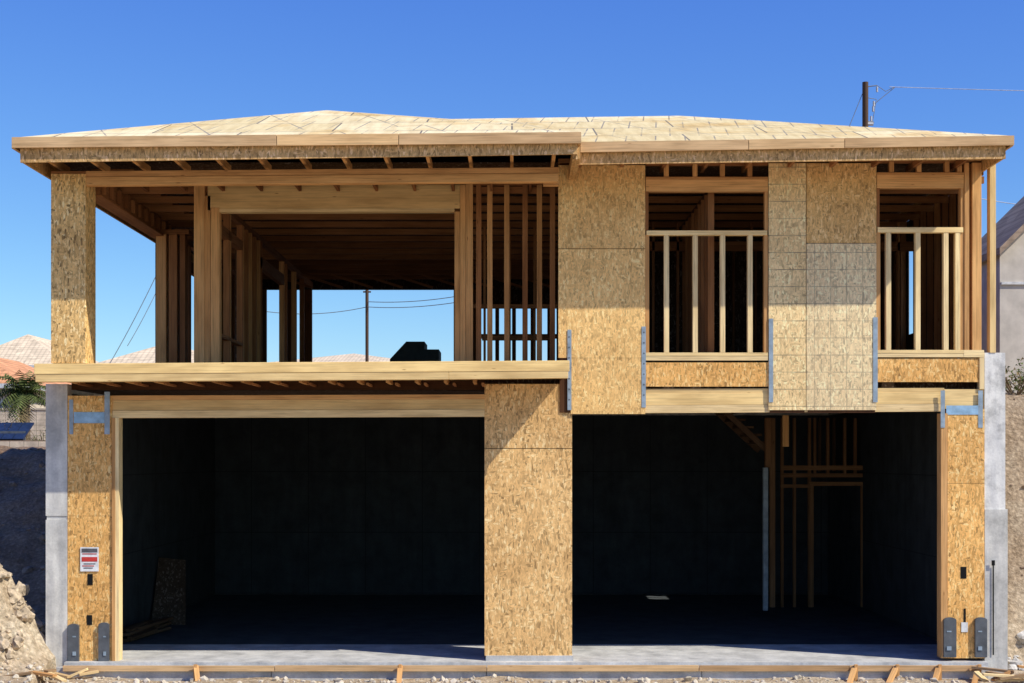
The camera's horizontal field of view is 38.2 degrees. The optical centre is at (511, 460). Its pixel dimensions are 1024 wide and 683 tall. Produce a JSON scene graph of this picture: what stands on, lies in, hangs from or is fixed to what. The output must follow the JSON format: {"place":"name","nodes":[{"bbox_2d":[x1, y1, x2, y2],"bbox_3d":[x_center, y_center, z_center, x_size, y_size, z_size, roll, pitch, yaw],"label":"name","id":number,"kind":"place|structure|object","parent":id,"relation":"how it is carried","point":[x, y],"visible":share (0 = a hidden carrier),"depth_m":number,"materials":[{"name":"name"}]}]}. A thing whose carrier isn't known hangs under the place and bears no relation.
{"place":"outdoors","nodes":[
{"label":"outdoors","id":0,"kind":"place"},
{"bbox_2d":[110,278,154,362],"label":"power line","id":1,"kind":"object","parent":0,"point":[134,318],"visible":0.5,"depth_m":46.19,"materials":[{"name":"metal"}]},
{"bbox_2d":[127,295,154,345],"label":"power line","id":2,"kind":"object","parent":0,"point":[141,321],"visible":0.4,"depth_m":46.38,"materials":[{"name":"metal"}]},
{"bbox_2d":[0,393,1023,682],"bbox_3d":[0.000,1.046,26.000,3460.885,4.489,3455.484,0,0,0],"label":"ground","id":3,"kind":"structure","parent":0,"point":[20,547],"depth_m":23.13,"materials":[{"name":"beige soil"}]},
{"bbox_2d":[0,422,33,440],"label":"dumpster","id":4,"kind":"object","parent":3,"relation":"on","point":[18,430],"visible":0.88,"depth_m":51.65,"materials":[{"name":"metal"}]},
{"bbox_2d":[0,370,45,439],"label":"palm tree","id":5,"kind":"object","parent":3,"relation":"on","point":[23,390],"visible":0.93,"depth_m":52.95,"materials":[{"name":"green plant"}]},
{"bbox_2d":[0,565,45,671],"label":"rock pile","id":6,"kind":"object","parent":3,"relation":"on","point":[16,594],"visible":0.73,"depth_m":20.98,"materials":[{"name":"beige stone"}]},
{"bbox_2d":[0,408,45,439],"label":"block wall","id":7,"kind":"structure","parent":3,"relation":"on","point":[39,416],"depth_m":57.20,"materials":[{"name":"beige concrete"}]},
{"bbox_2d":[0,441,45,447],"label":"block wall","id":8,"kind":"structure","parent":3,"relation":"on","point":[14,444],"depth_m":41.20,"materials":[{"name":"grey concrete"}]},
{"bbox_2d":[0,358,70,407],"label":"clay tile roof house","id":9,"kind":"structure","parent":3,"relation":"on","point":[10,367],"depth_m":66.15,"materials":[{"name":"tile"}]},
{"bbox_2d":[27,427,45,440],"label":"shrub","id":10,"kind":"object","parent":3,"relation":"on","point":[34,439],"visible":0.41,"depth_m":51.05,"materials":[{"name":"green plant"}]},
{"bbox_2d":[0,334,97,367],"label":"pale tile roof house","id":11,"kind":"structure","parent":3,"relation":"on","point":[29,350],"depth_m":82.22,"materials":[{"name":"paint"}]},
{"bbox_2d":[98,347,193,362],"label":"pale tile roof house","id":12,"kind":"structure","parent":3,"relation":"on","point":[145,356],"depth_m":71.87,"materials":[{"name":"paint"}]},
{"bbox_2d":[193,664,199,680],"bbox_3d":[-4.394,3.065,20.639,0.074,0.390,0.421,0,0,-18],"label":"wooden stake","id":13,"kind":"object","parent":3,"relation":"on","point":[196,675],"visible":1,"depth_m":20.72,"materials":[{"name":"brown wood"}]},
{"bbox_2d":[276,354,389,361],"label":"pale tile roof house","id":14,"kind":"structure","parent":3,"relation":"on","point":[349,358],"depth_m":103.06,"materials":[{"name":"tile"}]},
{"bbox_2d":[363,290,370,361],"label":"utility pole","id":15,"kind":"object","parent":3,"relation":"on","point":[366,292],"visible":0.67,"depth_m":90.16,"materials":[{"name":"brown wood"}]},
{"bbox_2d":[267,307,364,313],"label":"power line","id":16,"kind":"object","parent":15,"relation":"attached to","point":[328,312],"visible":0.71,"depth_m":90.52,"materials":[{"name":"metal"}]},
{"bbox_2d":[368,296,453,302],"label":"power line","id":17,"kind":"object","parent":15,"relation":"attached to","point":[414,301],"visible":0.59,"depth_m":87.18,"materials":[{"name":"metal"}]},
{"bbox_2d":[372,302,453,307],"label":"power line","id":18,"kind":"object","parent":15,"relation":"attached to","point":[409,307],"visible":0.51,"depth_m":87.68,"materials":[{"name":"metal"}]},
{"bbox_2d":[396,664,402,682],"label":"wooden stake","id":19,"kind":"object","parent":3,"relation":"on","point":[399,673],"visible":1,"depth_m":20.68,"materials":[{"name":"brown wood"}]},
{"bbox_2d":[0,607,1023,682],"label":"gravel","id":20,"kind":"structure","parent":3,"relation":"on","point":[454,680],"depth_m":20.53,"materials":[{"name":"beige gravel"}]},
{"bbox_2d":[0,392,1023,609],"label":"bank stones","id":21,"kind":"object","parent":3,"relation":"on","point":[42,536],"visible":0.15,"depth_m":26.17,"materials":[{"name":"brown stone"}]},
{"bbox_2d":[4,665,1023,681],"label":"scrap lumber","id":22,"kind":"object","parent":3,"relation":"on","point":[1006,676],"visible":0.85,"depth_m":20.33,"materials":[{"name":"brown wood"}]},
{"bbox_2d":[56,665,987,680],"bbox_3d":[0.145,3.037,20.942,13.175,0.287,0.185,0,0,0],"label":"formwork board","id":23,"kind":"object","parent":3,"relation":"on","point":[541,672],"visible":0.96,"depth_m":20.90,"materials":[{"name":"wood"}]},
{"bbox_2d":[46,353,1007,678],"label":"garage concrete walls","id":24,"kind":"structure","parent":3,"relation":"on","point":[994,511],"depth_m":21.20,"materials":[{"name":"grey concrete"}]},
{"bbox_2d":[123,616,172,641],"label":"lumber offcuts","id":25,"kind":"object","parent":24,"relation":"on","point":[142,629],"visible":0.97,"depth_m":24.06,"materials":[{"name":"brown wood"}]},
{"bbox_2d":[152,557,185,624],"bbox_3d":[-6.015,2.305,26.165,0.630,1.130,0.730,0,0,0],"label":"leaning plywood","id":26,"kind":"object","parent":24,"relation":"on","point":[170,594],"visible":0.86,"depth_m":26.15,"materials":[{"name":"brown wood"}]},
{"bbox_2d":[68,394,484,660],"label":"garage left front","id":27,"kind":"structure","parent":24,"relation":"attached to","point":[95,485],"depth_m":21.20,"materials":[{"name":"beige wood"}]},
{"bbox_2d":[80,547,98,570],"bbox_3d":[-6.054,1.418,21.189,0.262,0.346,0.011,0,0,0],"label":"safety sign","id":28,"kind":"object","parent":27,"relation":"attached to","point":[89,558],"visible":1,"depth_m":21.19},
{"bbox_2d":[77,379,975,412],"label":"floor","id":29,"kind":"structure","parent":24,"relation":"on","point":[958,385],"depth_m":21.59,"materials":[{"name":"brown wood"}]},
{"bbox_2d":[68,380,484,389],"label":"floor joists","id":30,"kind":"object","parent":29,"relation":"attached to","point":[363,385],"visible":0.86,"depth_m":21.40,"materials":[{"name":"brown wood"}]},
{"bbox_2d":[34,360,568,382],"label":"deck rim beam","id":31,"kind":"structure","parent":29,"relation":"attached to","point":[273,371],"depth_m":20.45,"materials":[{"name":"beige wood"}]},
{"bbox_2d":[51,167,558,363],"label":"balcony column and beams","id":32,"kind":"structure","parent":29,"relation":"on","point":[76,196],"depth_m":20.50,"materials":[{"name":"beige wood"}]},
{"bbox_2d":[390,342,440,361],"bbox_3d":[-1.796,-1.952,27.650,0.901,0.469,0.900,0,0,0],"label":"covered material pile","id":33,"kind":"object","parent":29,"relation":"on","point":[413,351],"visible":0.67,"depth_m":27.20,"materials":[{"name":"black plastic"}]},
{"bbox_2d":[155,172,983,362],"bbox_3d":[0.440,-2.815,27.475,12.920,3.010,12.250,0,0,0],"label":"interior framing","id":34,"kind":"object","parent":29,"relation":"on","point":[230,315],"visible":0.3,"depth_m":23.90,"materials":[{"name":"brown wood"}]},
{"bbox_2d":[50,155,983,288],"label":"rafters and ceiling joists","id":35,"kind":"object","parent":34,"relation":"on","point":[377,247],"visible":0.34,"depth_m":25.50,"materials":[{"name":"brown wood"}]},
{"bbox_2d":[12,132,1013,262],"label":"fascia and soffit","id":36,"kind":"structure","parent":35,"relation":"attached to","point":[39,154],"depth_m":19.64,"materials":[{"name":"beige wood"}]},
{"bbox_2d":[26,110,1008,271],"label":"roof deck","id":37,"kind":"structure","parent":35,"relation":"on","point":[636,128],"depth_m":21.41,"materials":[{"name":"beige wood"}]},
{"bbox_2d":[68,317,994,660],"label":"straps and brackets","id":38,"kind":"object","parent":24,"relation":"attached to","point":[980,635],"visible":1,"depth_m":21.19,"materials":[{"name":"metal"}]},
{"bbox_2d":[645,388,983,657],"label":"garage right front","id":39,"kind":"structure","parent":24,"relation":"attached to","point":[960,491],"depth_m":21.20,"materials":[{"name":"beige wood"}]},
{"bbox_2d":[558,159,995,412],"bbox_3d":[3.802,-2.519,21.267,6.274,3.670,0.146,0,0,0],"label":"wall framing","id":40,"kind":"object","parent":39,"relation":"on","point":[965,179],"depth_m":21.20,"materials":[{"name":"beige wood"}]},
{"bbox_2d":[558,163,978,413],"bbox_3d":[3.687,-2.463,21.213,6.044,3.596,0.027,0,0,0],"label":"wall sheathing","id":41,"kind":"object","parent":40,"relation":"attached to","point":[822,305],"depth_m":21.20,"materials":[{"name":"beige wood"}]},
{"bbox_2d":[847,664,857,682],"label":"wooden stake","id":42,"kind":"object","parent":3,"relation":"on","point":[853,675],"visible":1,"depth_m":20.72,"materials":[{"name":"brown wood"}]},
{"bbox_2d":[849,82,894,126],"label":"utility pole","id":43,"kind":"object","parent":3,"relation":"on","point":[865,121],"visible":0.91,"depth_m":51.13,"materials":[{"name":"brown wood"}]},
{"bbox_2d":[889,86,1023,90],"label":"power line","id":44,"kind":"object","parent":43,"relation":"attached to","point":[963,89],"visible":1,"depth_m":50.35,"materials":[{"name":"metal"}]},
{"bbox_2d":[886,664,899,682],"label":"wooden stake","id":45,"kind":"object","parent":3,"relation":"on","point":[895,671],"visible":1,"depth_m":20.71,"materials":[{"name":"brown wood"}]},
{"bbox_2d":[933,664,941,679],"bbox_3d":[5.921,3.065,20.637,0.082,0.390,0.451,0,0,28],"label":"wooden stake","id":46,"kind":"object","parent":3,"relation":"on","point":[937,675],"visible":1,"depth_m":20.75,"materials":[{"name":"brown wood"}]},
{"bbox_2d":[972,664,981,682],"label":"wooden stake","id":47,"kind":"object","parent":3,"relation":"on","point":[975,679],"visible":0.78,"depth_m":20.65,"materials":[{"name":"brown wood"}]},
{"bbox_2d":[982,196,1023,393],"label":"grey stucco house","id":48,"kind":"structure","parent":3,"relation":"on","point":[1010,283],"depth_m":28.20,"materials":[{"name":"grey paint"}]},
{"bbox_2d":[1005,364,1023,394],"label":"shrub","id":49,"kind":"object","parent":3,"relation":"on","point":[1018,389],"visible":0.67,"depth_m":24.60,"materials":[{"name":"green plant"}]},
{"bbox_2d":[1005,357,1023,389],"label":"shrub","id":50,"kind":"object","parent":3,"relation":"on","point":[1016,380],"visible":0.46,"depth_m":25.75,"materials":[{"name":"green plant"}]},
{"bbox_2d":[1008,631,1023,670],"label":"rubble","id":51,"kind":"object","parent":3,"relation":"on","point":[1014,662],"visible":0.66,"depth_m":21.50,"materials":[{"name":"stone"}]},
{"bbox_2d":[0,0,1023,361],"label":"sky","id":52,"kind":"structure","parent":0,"point":[67,66],"materials":[{"name":"blue"}]},
{"bbox_2d":[71,394,979,658],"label":"garage inner walls","id":53,"kind":"structure","parent":0,"point":[396,505],"depth_m":31.66,"materials":[{"name":"black"}]},
{"bbox_2d":[64,594,987,675],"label":"garage slab","id":54,"kind":"structure","parent":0,"point":[433,629],"depth_m":24.55,"materials":[{"name":"grey concrete"}]},
{"bbox_2d":[715,413,862,610],"bbox_3d":[5.273,0.898,28.050,2.190,3.869,5.051,0,0,35],"label":"garage partition and stairs","id":55,"kind":"object","parent":54,"relation":"on","point":[748,437],"visible":0.83,"depth_m":28.49,"materials":[{"name":"brown wood"}]},
{"bbox_2d":[485,384,572,660],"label":"garage middle pier","id":56,"kind":"structure","parent":0,"point":[528,522],"depth_m":21.23,"materials":[{"name":"beige wood"}]}
]}

